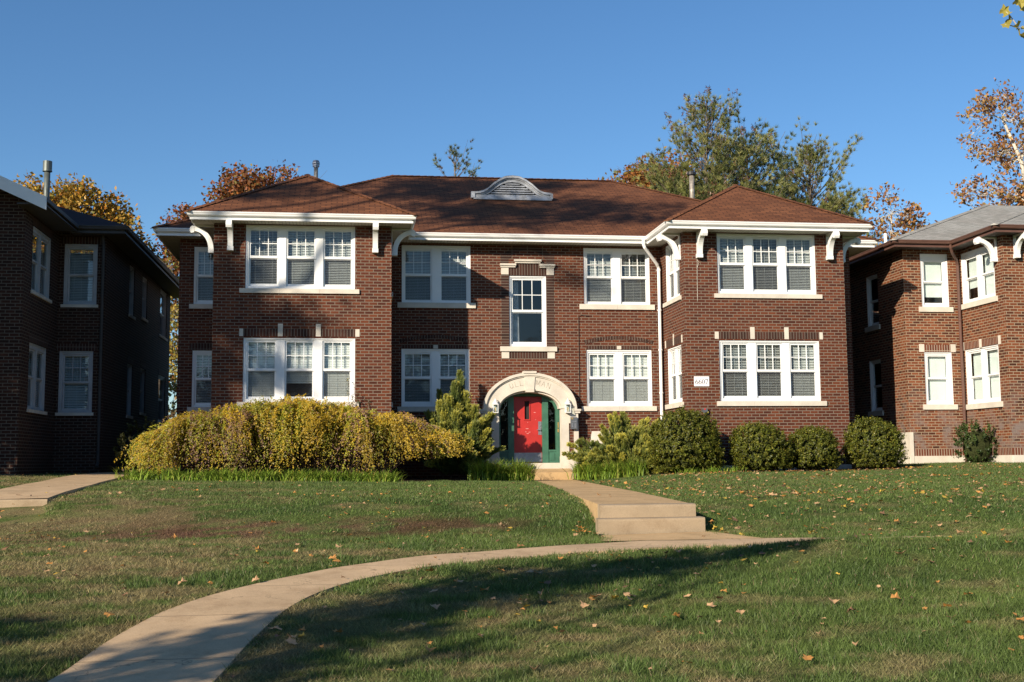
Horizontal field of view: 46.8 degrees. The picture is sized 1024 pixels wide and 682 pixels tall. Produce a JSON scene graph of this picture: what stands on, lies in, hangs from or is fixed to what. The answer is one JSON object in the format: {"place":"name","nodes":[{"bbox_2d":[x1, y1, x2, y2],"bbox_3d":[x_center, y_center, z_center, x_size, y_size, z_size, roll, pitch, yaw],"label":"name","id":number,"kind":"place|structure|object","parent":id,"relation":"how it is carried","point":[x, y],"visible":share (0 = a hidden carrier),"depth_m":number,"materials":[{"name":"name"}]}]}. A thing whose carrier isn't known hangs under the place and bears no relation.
{"place":"outdoors","nodes":[
{"label":"outdoors","id":0,"kind":"place"},
{"bbox_2d":[0,472,150,502],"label":"neighbour path","id":1,"kind":"structure","parent":0,"point":[57,487],"depth_m":25.08,"materials":[{"name":"beige concrete"}]},
{"bbox_2d":[0,461,1023,681],"bbox_3d":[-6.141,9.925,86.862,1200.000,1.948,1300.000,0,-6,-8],"label":"ground","id":2,"kind":"structure","parent":0,"point":[16,515],"depth_m":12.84,"materials":[{"name":"green plant"}]},
{"bbox_2d":[0,498,47,507],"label":"neighbour steps","id":3,"kind":"structure","parent":2,"relation":"on","point":[4,503],"depth_m":21.04,"materials":[{"name":"concrete"}]},
{"bbox_2d":[0,160,178,475],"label":"neighbour house","id":4,"kind":"structure","parent":2,"relation":"on","point":[84,355],"depth_m":35.68,"materials":[{"name":"brown brick"}]},
{"bbox_2d":[27,348,33,407],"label":"window","id":5,"kind":"structure","parent":4,"relation":"in","point":[29,377],"depth_m":33.35,"materials":[{"name":"white paint"}]},
{"bbox_2d":[31,233,38,290],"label":"window","id":6,"kind":"structure","parent":4,"relation":"in","point":[33,261],"depth_m":33.72,"materials":[{"name":"grey glass"}]},
{"bbox_2d":[29,351,42,409],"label":"window","id":7,"kind":"structure","parent":4,"relation":"in","point":[39,380],"depth_m":34.25,"materials":[{"name":"white paint"}]},
{"bbox_2d":[27,343,45,410],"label":"window frame","id":8,"kind":"structure","parent":4,"relation":"in","point":[32,346],"depth_m":34.03,"materials":[{"name":"white paint"}]},
{"bbox_2d":[34,239,47,295],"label":"window","id":9,"kind":"structure","parent":4,"relation":"in","point":[42,267],"depth_m":34.73,"materials":[{"name":"grey glass"}]},
{"bbox_2d":[33,226,50,298],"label":"window frame","id":10,"kind":"structure","parent":4,"relation":"in","point":[41,236],"depth_m":34.41,"materials":[{"name":"white paint"}]},
{"bbox_2d":[58,351,92,412],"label":"window frame","id":11,"kind":"structure","parent":4,"relation":"in","point":[60,393],"depth_m":35.62,"materials":[{"name":"white paint"}]},
{"bbox_2d":[62,355,89,410],"bbox_3d":[-13.147,1.263,35.737,0.776,1.701,0.159,0,-6,-8],"label":"window","id":12,"kind":"structure","parent":4,"relation":"in","point":[72,367],"depth_m":35.74,"materials":[{"name":"white paint"}]},
{"bbox_2d":[63,244,97,304],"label":"window frame","id":13,"kind":"structure","parent":4,"relation":"in","point":[65,297],"depth_m":35.98,"materials":[{"name":"white paint"}]},
{"bbox_2d":[68,248,94,302],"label":"window","id":14,"kind":"structure","parent":4,"relation":"in","point":[89,274],"depth_m":36.09,"materials":[{"name":"white paint"}]},
{"bbox_2d":[126,364,131,415],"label":"window frame","id":15,"kind":"structure","parent":4,"relation":"in","point":[130,375],"depth_m":40.38,"materials":[{"name":"white paint"}]},
{"bbox_2d":[129,265,133,314],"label":"window frame","id":16,"kind":"structure","parent":4,"relation":"in","point":[131,294],"depth_m":40.74,"materials":[{"name":"white paint"}]},
{"bbox_2d":[140,368,144,412],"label":"window frame","id":17,"kind":"structure","parent":4,"relation":"in","point":[143,370],"depth_m":42.92,"materials":[{"name":"white paint"}]},
{"bbox_2d":[158,378,162,421],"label":"window","id":18,"kind":"structure","parent":4,"relation":"in","point":[160,387],"depth_m":47.15,"materials":[{"name":"white paint"}]},
{"bbox_2d":[160,293,164,335],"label":"window","id":19,"kind":"structure","parent":4,"relation":"in","point":[162,297],"depth_m":47.53,"materials":[{"name":"white paint"}]},
{"bbox_2d":[13,170,166,265],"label":"maple tree","id":20,"kind":"object","parent":2,"relation":"on","point":[69,195],"visible":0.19,"depth_m":65.01,"materials":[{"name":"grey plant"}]},
{"bbox_2d":[112,416,176,473],"bbox_3d":[-10.655,3.037,34.398,1.870,1.736,1.537,0,-6,-8],"label":"shade shrub","id":21,"kind":"object","parent":2,"relation":"on","point":[118,455],"visible":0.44,"depth_m":34.10,"materials":[{"name":"green plant"}]},
{"bbox_2d":[156,249,179,469],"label":"young tree","id":22,"kind":"object","parent":2,"relation":"on","point":[173,353],"visible":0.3,"depth_m":55.82,"materials":[{"name":"yellow plant"}]},
{"bbox_2d":[146,159,322,319],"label":"oak tree","id":23,"kind":"object","parent":2,"relation":"on","point":[245,182],"visible":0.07,"depth_m":65.78,"materials":[{"name":"orange plant"}]},
{"bbox_2d":[108,465,404,482],"bbox_3d":[-6.454,3.425,30.567,7.823,0.528,2.271,0,-6,-8],"label":"ground cover","id":24,"kind":"object","parent":2,"relation":"on","point":[222,475],"visible":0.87,"depth_m":30.36,"materials":[{"name":"green plant"}]},
{"bbox_2d":[114,393,481,476],"bbox_3d":[-5.738,2.576,32.552,9.772,2.385,3.953,0,-6,-8],"label":"arching bush","id":25,"kind":"object","parent":2,"relation":"on","point":[236,430],"visible":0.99,"depth_m":31.97,"materials":[{"name":"yellow plant"}]},
{"bbox_2d":[391,369,506,475],"bbox_3d":[-2.054,2.443,35.992,3.206,3.336,2.169,-3,-6,25],"label":"juniper shrub","id":26,"kind":"object","parent":2,"relation":"on","point":[456,411],"visible":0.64,"depth_m":35.87,"materials":[{"name":"green plant"}]},
{"bbox_2d":[432,138,483,176],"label":"broadleaf tree","id":27,"kind":"object","parent":2,"relation":"on","point":[466,163],"visible":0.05,"depth_m":68.64,"materials":[{"name":"green plant"}]},
{"bbox_2d":[460,456,540,480],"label":"lilyturf clump","id":28,"kind":"object","parent":2,"relation":"on","point":[487,471],"visible":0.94,"depth_m":34.58,"materials":[{"name":"green plant"}]},
{"bbox_2d":[0,462,1023,668],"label":"leaf litter","id":29,"kind":"object","parent":2,"relation":"on","point":[750,495],"visible":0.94,"depth_m":22.11,"materials":[{"name":"brown plant"}]},
{"bbox_2d":[150,160,879,479],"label":"apartment house","id":30,"kind":"structure","parent":2,"relation":"on","point":[530,305],"depth_m":37.22,"materials":[{"name":"red brick"}]},
{"bbox_2d":[191,350,211,406],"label":"window frame","id":31,"kind":"structure","parent":30,"relation":"in","point":[194,351],"depth_m":36.60,"materials":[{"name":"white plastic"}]},
{"bbox_2d":[193,247,212,303],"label":"window frame","id":32,"kind":"structure","parent":30,"relation":"in","point":[196,248],"depth_m":36.93,"materials":[{"name":"white plastic"}]},
{"bbox_2d":[194,353,211,404],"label":"window","id":33,"kind":"structure","parent":30,"relation":"in","point":[198,379],"depth_m":36.74,"materials":[{"name":"white plastic"}]},
{"bbox_2d":[196,250,213,302],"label":"window","id":34,"kind":"structure","parent":30,"relation":"in","point":[210,300],"depth_m":37.07,"materials":[{"name":"white plastic"}]},
{"bbox_2d":[246,341,276,398],"bbox_3d":[-7.298,0.844,34.486,0.846,1.704,0.159,0,-6,-8],"label":"window","id":35,"kind":"structure","parent":30,"relation":"in","point":[257,365],"depth_m":34.51,"materials":[{"name":"white glass"}]},
{"bbox_2d":[249,228,278,285],"bbox_3d":[-7.301,-2.449,34.827,0.857,1.709,0.159,0,-6,-8],"label":"window","id":36,"kind":"structure","parent":30,"relation":"in","point":[251,257],"depth_m":34.82,"materials":[{"name":"white plastic"}]},
{"bbox_2d":[243,338,354,401],"bbox_3d":[-6.211,0.849,34.585,3.213,1.873,0.174,0,-6,-8],"label":"window frame","id":37,"kind":"structure","parent":30,"relation":"in","point":[318,342],"depth_m":34.53,"materials":[{"name":"white plastic"}]},
{"bbox_2d":[285,341,313,398],"bbox_3d":[-6.222,0.849,34.632,0.838,1.704,0.159,0,-6,-8],"label":"window","id":38,"kind":"structure","parent":30,"relation":"in","point":[295,372],"depth_m":34.67,"materials":[{"name":"white plastic"}]},
{"bbox_2d":[245,225,354,288],"bbox_3d":[-6.233,-2.455,34.924,3.175,1.890,0.174,0,-6,-8],"label":"window frame","id":39,"kind":"structure","parent":30,"relation":"in","point":[282,228],"depth_m":34.86,"materials":[{"name":"white plastic"}]},
{"bbox_2d":[286,229,315,286],"bbox_3d":[-6.230,-2.444,34.972,0.860,1.709,0.159,0,-6,-8],"label":"window","id":40,"kind":"structure","parent":30,"relation":"in","point":[289,258],"depth_m":34.98,"materials":[{"name":"white plastic"}]},
{"bbox_2d":[322,341,350,398],"bbox_3d":[-5.146,0.855,34.777,0.839,1.704,0.159,0,-6,-8],"label":"window","id":41,"kind":"structure","parent":30,"relation":"in","point":[341,350],"depth_m":34.81,"materials":[{"name":"white glass"}]},
{"bbox_2d":[323,230,352,286],"bbox_3d":[-5.166,-2.438,35.116,0.852,1.709,0.159,0,-6,-8],"label":"window","id":42,"kind":"structure","parent":30,"relation":"in","point":[348,259],"depth_m":35.12,"materials":[{"name":"white plastic"}]},
{"bbox_2d":[403,352,430,403],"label":"window","id":43,"kind":"structure","parent":30,"relation":"in","point":[413,377],"depth_m":37.64,"materials":[{"name":"white plastic"}]},
{"bbox_2d":[404,249,431,301],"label":"window","id":44,"kind":"structure","parent":30,"relation":"in","point":[413,275],"depth_m":37.98,"materials":[{"name":"white plastic"}]},
{"bbox_2d":[401,349,469,406],"bbox_3d":[-2.439,1.176,37.661,2.163,1.840,0.174,0,-6,-8],"label":"window frame","id":45,"kind":"structure","parent":30,"relation":"in","point":[434,352],"depth_m":37.61,"materials":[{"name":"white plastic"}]},
{"bbox_2d":[402,245,470,302],"bbox_3d":[-2.439,-2.131,38.004,2.207,1.861,0.174,0,-6,-8],"label":"window frame","id":46,"kind":"structure","parent":30,"relation":"in","point":[435,249],"depth_m":37.97,"materials":[{"name":"white plastic"}]},
{"bbox_2d":[439,353,466,395],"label":"window","id":47,"kind":"structure","parent":30,"relation":"in","point":[441,377],"depth_m":37.82,"materials":[{"name":"white plastic"}]},
{"bbox_2d":[440,250,467,302],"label":"window","id":48,"kind":"structure","parent":30,"relation":"in","point":[461,275],"depth_m":38.14,"materials":[{"name":"white plastic"}]},
{"bbox_2d":[511,278,543,343],"bbox_3d":[0.491,-0.956,38.286,1.055,2.133,0.074,0,-6,-8],"label":"window","id":49,"kind":"structure","parent":30,"relation":"in","point":[512,311],"depth_m":38.25,"materials":[{"name":"white plastic"}]},
{"bbox_2d":[509,276,546,346],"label":"window frame","id":50,"kind":"structure","parent":30,"relation":"in","point":[514,284],"depth_m":38.34,"materials":[{"name":"white plastic"}]},
{"bbox_2d":[514,397,541,462],"bbox_3d":[0.505,2.850,38.070,0.914,2.118,0.135,0,-6,-8],"label":"door","id":51,"kind":"structure","parent":30,"relation":"in","point":[527,410],"depth_m":38.08,"materials":[{"name":"red paint"}]},
{"bbox_2d":[586,252,612,303],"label":"window","id":52,"kind":"structure","parent":30,"relation":"in","point":[609,277],"depth_m":38.78,"materials":[{"name":"white plastic"}]},
{"bbox_2d":[588,353,615,402],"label":"window","id":53,"kind":"structure","parent":30,"relation":"in","point":[599,363],"depth_m":38.46,"materials":[{"name":"white glass"}]},
{"bbox_2d":[583,248,649,304],"bbox_3d":[3.413,-2.100,38.796,2.207,1.861,0.174,0,-6,-8],"label":"window frame","id":54,"kind":"structure","parent":30,"relation":"in","point":[616,280],"depth_m":38.75,"materials":[{"name":"white plastic"}]},
{"bbox_2d":[586,350,651,405],"bbox_3d":[3.470,1.207,38.461,2.163,1.840,0.174,0,-6,-8],"label":"window frame","id":55,"kind":"structure","parent":30,"relation":"in","point":[618,353],"depth_m":38.41,"materials":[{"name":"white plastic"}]},
{"bbox_2d":[620,252,646,303],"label":"window","id":56,"kind":"structure","parent":30,"relation":"in","point":[623,278],"depth_m":38.91,"materials":[{"name":"white plastic"}]},
{"bbox_2d":[623,353,649,402],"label":"window","id":57,"kind":"structure","parent":30,"relation":"in","point":[633,382],"depth_m":38.62,"materials":[{"name":"white plastic"}]},
{"bbox_2d":[666,239,678,300],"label":"window frame","id":58,"kind":"structure","parent":30,"relation":"in","point":[676,241],"depth_m":38.35,"materials":[{"name":"white plastic"}]},
{"bbox_2d":[668,248,678,298],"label":"window","id":59,"kind":"structure","parent":30,"relation":"in","point":[669,250],"depth_m":38.28,"materials":[{"name":"white plastic"}]},
{"bbox_2d":[668,345,681,403],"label":"window frame","id":60,"kind":"structure","parent":30,"relation":"in","point":[675,348],"depth_m":37.97,"materials":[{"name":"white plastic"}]},
{"bbox_2d":[670,350,680,401],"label":"window","id":61,"kind":"structure","parent":30,"relation":"in","point":[672,375],"depth_m":37.95,"materials":[{"name":"white plastic"}]},
{"bbox_2d":[677,348,681,399],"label":"window","id":62,"kind":"structure","parent":30,"relation":"in","point":[678,350],"depth_m":37.18,"materials":[{"name":"white plastic"}]},
{"bbox_2d":[694,376,708,385],"bbox_3d":[5.776,1.228,36.050,0.469,0.298,0.023,0,-6,-8],"label":"house number sign","id":63,"kind":"object","parent":30,"relation":"attached to","point":[701,380],"visible":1,"depth_m":36.04,"materials":[{"name":"grey metal"}]},
{"bbox_2d":[718,237,745,291],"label":"window","id":64,"kind":"structure","parent":30,"relation":"in","point":[725,263],"depth_m":36.75,"materials":[{"name":"white plastic"}]},
{"bbox_2d":[722,343,748,397],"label":"window","id":65,"kind":"structure","parent":30,"relation":"in","point":[731,370],"depth_m":36.40,"materials":[{"name":"white plastic"}]},
{"bbox_2d":[752,237,778,291],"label":"window","id":66,"kind":"structure","parent":30,"relation":"in","point":[769,264],"depth_m":36.88,"materials":[{"name":"white plastic"}]},
{"bbox_2d":[716,233,815,293],"bbox_3d":[7.893,-2.380,36.837,3.175,1.890,0.174,0,-6,-8],"label":"window frame","id":67,"kind":"structure","parent":30,"relation":"in","point":[748,237],"depth_m":36.79,"materials":[{"name":"white plastic"}]},
{"bbox_2d":[756,343,782,397],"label":"window","id":68,"kind":"structure","parent":30,"relation":"in","point":[765,370],"depth_m":36.55,"materials":[{"name":"white plastic"}]},
{"bbox_2d":[719,340,820,400],"bbox_3d":[7.927,0.925,36.500,3.213,1.873,0.174,0,-6,-8],"label":"window frame","id":69,"kind":"structure","parent":30,"relation":"in","point":[752,374],"depth_m":36.44,"materials":[{"name":"white plastic"}]},
{"bbox_2d":[785,238,811,291],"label":"window","id":70,"kind":"structure","parent":30,"relation":"in","point":[794,264],"depth_m":37.04,"materials":[{"name":"white plastic"}]},
{"bbox_2d":[789,343,816,397],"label":"window","id":71,"kind":"structure","parent":30,"relation":"in","point":[792,370],"depth_m":36.71,"materials":[{"name":"white plastic"}]},
{"bbox_2d":[560,456,649,479],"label":"lilyturf clump","id":72,"kind":"object","parent":2,"relation":"on","point":[588,472],"visible":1,"depth_m":34.87,"materials":[{"name":"green plant"}]},
{"bbox_2d":[561,411,676,476],"bbox_3d":[3.369,3.300,35.912,3.605,2.408,2.074,-2,-6,17],"label":"juniper shrub","id":73,"kind":"object","parent":2,"relation":"on","point":[624,440],"visible":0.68,"depth_m":35.78,"materials":[{"name":"green plant"}]},
{"bbox_2d":[587,146,700,192],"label":"oak tree","id":74,"kind":"object","parent":2,"relation":"on","point":[628,175],"visible":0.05,"depth_m":68.15,"materials":[{"name":"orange plant"}]},
{"bbox_2d":[595,503,704,541],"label":"front steps","id":75,"kind":"structure","parent":2,"relation":"on","point":[623,519],"depth_m":17.02,"materials":[{"name":"concrete"}]},
{"bbox_2d":[612,137,741,197],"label":"broadleaf tree","id":76,"kind":"object","parent":2,"relation":"on","point":[663,153],"visible":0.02,"depth_m":63.48,"materials":[{"name":"green plant"}]},
{"bbox_2d":[600,531,758,540],"bbox_3d":[2.214,2.760,16.330,2.250,0.181,1.050,0,-6,-8],"label":"step landing","id":77,"kind":"object","parent":2,"relation":"on","point":[678,536],"visible":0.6,"depth_m":16.23,"materials":[{"name":"beige concrete"}]},
{"bbox_2d":[646,405,726,472],"bbox_3d":[5.053,2.857,34.594,2.298,2.002,2.160,0,-6,-8],"label":"boxwood shrub","id":78,"kind":"object","parent":2,"relation":"on","point":[685,442],"visible":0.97,"depth_m":34.02,"materials":[{"name":"green plant"}]},
{"bbox_2d":[675,465,746,473],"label":"ground cover","id":79,"kind":"object","parent":2,"relation":"on","point":[735,469],"visible":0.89,"depth_m":33.65,"materials":[{"name":"green plant"}]},
{"bbox_2d":[631,85,798,199],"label":"broadleaf tree","id":80,"kind":"object","parent":2,"relation":"on","point":[707,177],"visible":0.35,"depth_m":60.52,"materials":[{"name":"green plant"}]},
{"bbox_2d":[684,98,799,199],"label":"broadleaf tree","id":81,"kind":"object","parent":2,"relation":"on","point":[759,176],"visible":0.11,"depth_m":61.69,"materials":[{"name":"green plant"}]},
{"bbox_2d":[727,420,796,471],"bbox_3d":[7.278,3.056,34.542,1.916,1.505,1.880,0,-6,-8],"label":"boxwood shrub","id":82,"kind":"object","parent":2,"relation":"on","point":[759,447],"visible":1,"depth_m":34.03,"materials":[{"name":"green plant"}]},
{"bbox_2d":[734,159,810,202],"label":"broadleaf tree","id":83,"kind":"object","parent":2,"relation":"on","point":[779,189],"depth_m":63.97,"materials":[{"name":"green plant"}]},
{"bbox_2d":[748,116,876,238],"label":"broadleaf tree","id":84,"kind":"object","parent":2,"relation":"on","point":[832,204],"visible":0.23,"depth_m":62.40,"materials":[{"name":"green plant"}]},
{"bbox_2d":[787,424,845,469],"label":"boxwood shrub","id":85,"kind":"object","parent":2,"relation":"on","point":[814,448],"visible":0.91,"depth_m":34.23,"materials":[{"name":"green plant"}]},
{"bbox_2d":[801,189,889,245],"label":"broadleaf tree","id":86,"kind":"object","parent":2,"relation":"on","point":[827,194],"visible":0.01,"depth_m":63.81,"materials":[{"name":"orange plant"}]},
{"bbox_2d":[839,415,909,468],"bbox_3d":[10.763,2.979,35.081,1.932,1.620,1.893,0,-6,-8],"label":"boxwood shrub","id":87,"kind":"object","parent":2,"relation":"on","point":[877,443],"visible":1,"depth_m":34.60,"materials":[{"name":"green plant"}]},
{"bbox_2d":[861,182,937,246],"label":"sycamore tree","id":88,"kind":"object","parent":2,"relation":"on","point":[904,223],"visible":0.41,"depth_m":58.87,"materials":[{"name":"orange plant"}]},
{"bbox_2d":[849,204,1023,463],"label":"neighbour house","id":89,"kind":"structure","parent":2,"relation":"on","point":[937,314],"depth_m":39.35,"materials":[{"name":"brick"}]},
{"bbox_2d":[866,274,877,326],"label":"window frame","id":90,"kind":"structure","parent":89,"relation":"in","point":[873,276],"depth_m":42.22,"materials":[{"name":"white plastic"}]},
{"bbox_2d":[869,277,878,324],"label":"window","id":91,"kind":"structure","parent":89,"relation":"in","point":[874,301],"depth_m":42.15,"materials":[{"name":"white plastic"}]},
{"bbox_2d":[869,359,882,411],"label":"window frame","id":92,"kind":"structure","parent":89,"relation":"in","point":[879,360],"depth_m":41.91,"materials":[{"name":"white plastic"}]},
{"bbox_2d":[922,261,943,304],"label":"window","id":93,"kind":"structure","parent":89,"relation":"in","point":[932,270],"depth_m":39.83,"materials":[{"name":"white plastic"}]},
{"bbox_2d":[920,254,948,306],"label":"window frame","id":94,"kind":"structure","parent":89,"relation":"in","point":[923,257],"depth_m":39.72,"materials":[{"name":"white plastic"}]},
{"bbox_2d":[926,355,948,402],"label":"window","id":95,"kind":"structure","parent":89,"relation":"in","point":[937,377],"depth_m":39.49,"materials":[{"name":"white plastic"}]},
{"bbox_2d":[924,352,953,403],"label":"window frame","id":96,"kind":"structure","parent":89,"relation":"in","point":[949,358],"depth_m":39.37,"materials":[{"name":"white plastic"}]},
{"bbox_2d":[965,256,977,301],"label":"window","id":97,"kind":"structure","parent":89,"relation":"in","point":[972,261],"depth_m":39.34,"materials":[{"name":"white plastic"}]},
{"bbox_2d":[969,351,982,401],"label":"window","id":98,"kind":"structure","parent":89,"relation":"in","point":[977,376],"depth_m":38.99,"materials":[{"name":"white plastic"}]},
{"bbox_2d":[961,243,995,303],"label":"window frame","id":99,"kind":"structure","parent":89,"relation":"in","point":[977,252],"depth_m":38.72,"materials":[{"name":"white plastic"}]},
{"bbox_2d":[965,344,1000,403],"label":"window frame","id":100,"kind":"structure","parent":89,"relation":"in","point":[983,356],"depth_m":38.38,"materials":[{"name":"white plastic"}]},
{"bbox_2d":[981,252,994,296],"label":"window","id":101,"kind":"structure","parent":89,"relation":"in","point":[989,269],"depth_m":38.35,"materials":[{"name":"white plastic"}]},
{"bbox_2d":[985,348,999,399],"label":"window","id":102,"kind":"structure","parent":89,"relation":"in","point":[994,368],"depth_m":37.97,"materials":[{"name":"white plastic"}]},
{"bbox_2d":[953,418,998,461],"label":"yew shrub","id":103,"kind":"object","parent":2,"relation":"on","point":[977,444],"visible":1,"depth_m":37.38,"materials":[{"name":"green plant"}]},
{"bbox_2d":[946,78,1023,209],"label":"sycamore tree","id":104,"kind":"object","parent":2,"relation":"on","point":[1009,199],"visible":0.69,"depth_m":64.62,"materials":[{"name":"orange plant"}]},
{"bbox_2d":[999,0,1023,37],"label":"sycamore tree","id":105,"kind":"object","parent":2,"relation":"on","point":[1004,10],"visible":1,"depth_m":15.99,"materials":[{"name":"yellow plant"}]},
{"bbox_2d":[0,0,1023,418],"label":"sky","id":106,"kind":"structure","parent":0,"point":[149,100],"materials":[{"name":"blue"}]},
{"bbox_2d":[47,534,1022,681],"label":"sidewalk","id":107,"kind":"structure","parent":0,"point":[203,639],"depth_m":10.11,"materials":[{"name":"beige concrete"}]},
{"bbox_2d":[534,480,686,521],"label":"front path","id":108,"kind":"structure","parent":0,"point":[587,492],"depth_m":21.60,"materials":[{"name":"beige concrete"}]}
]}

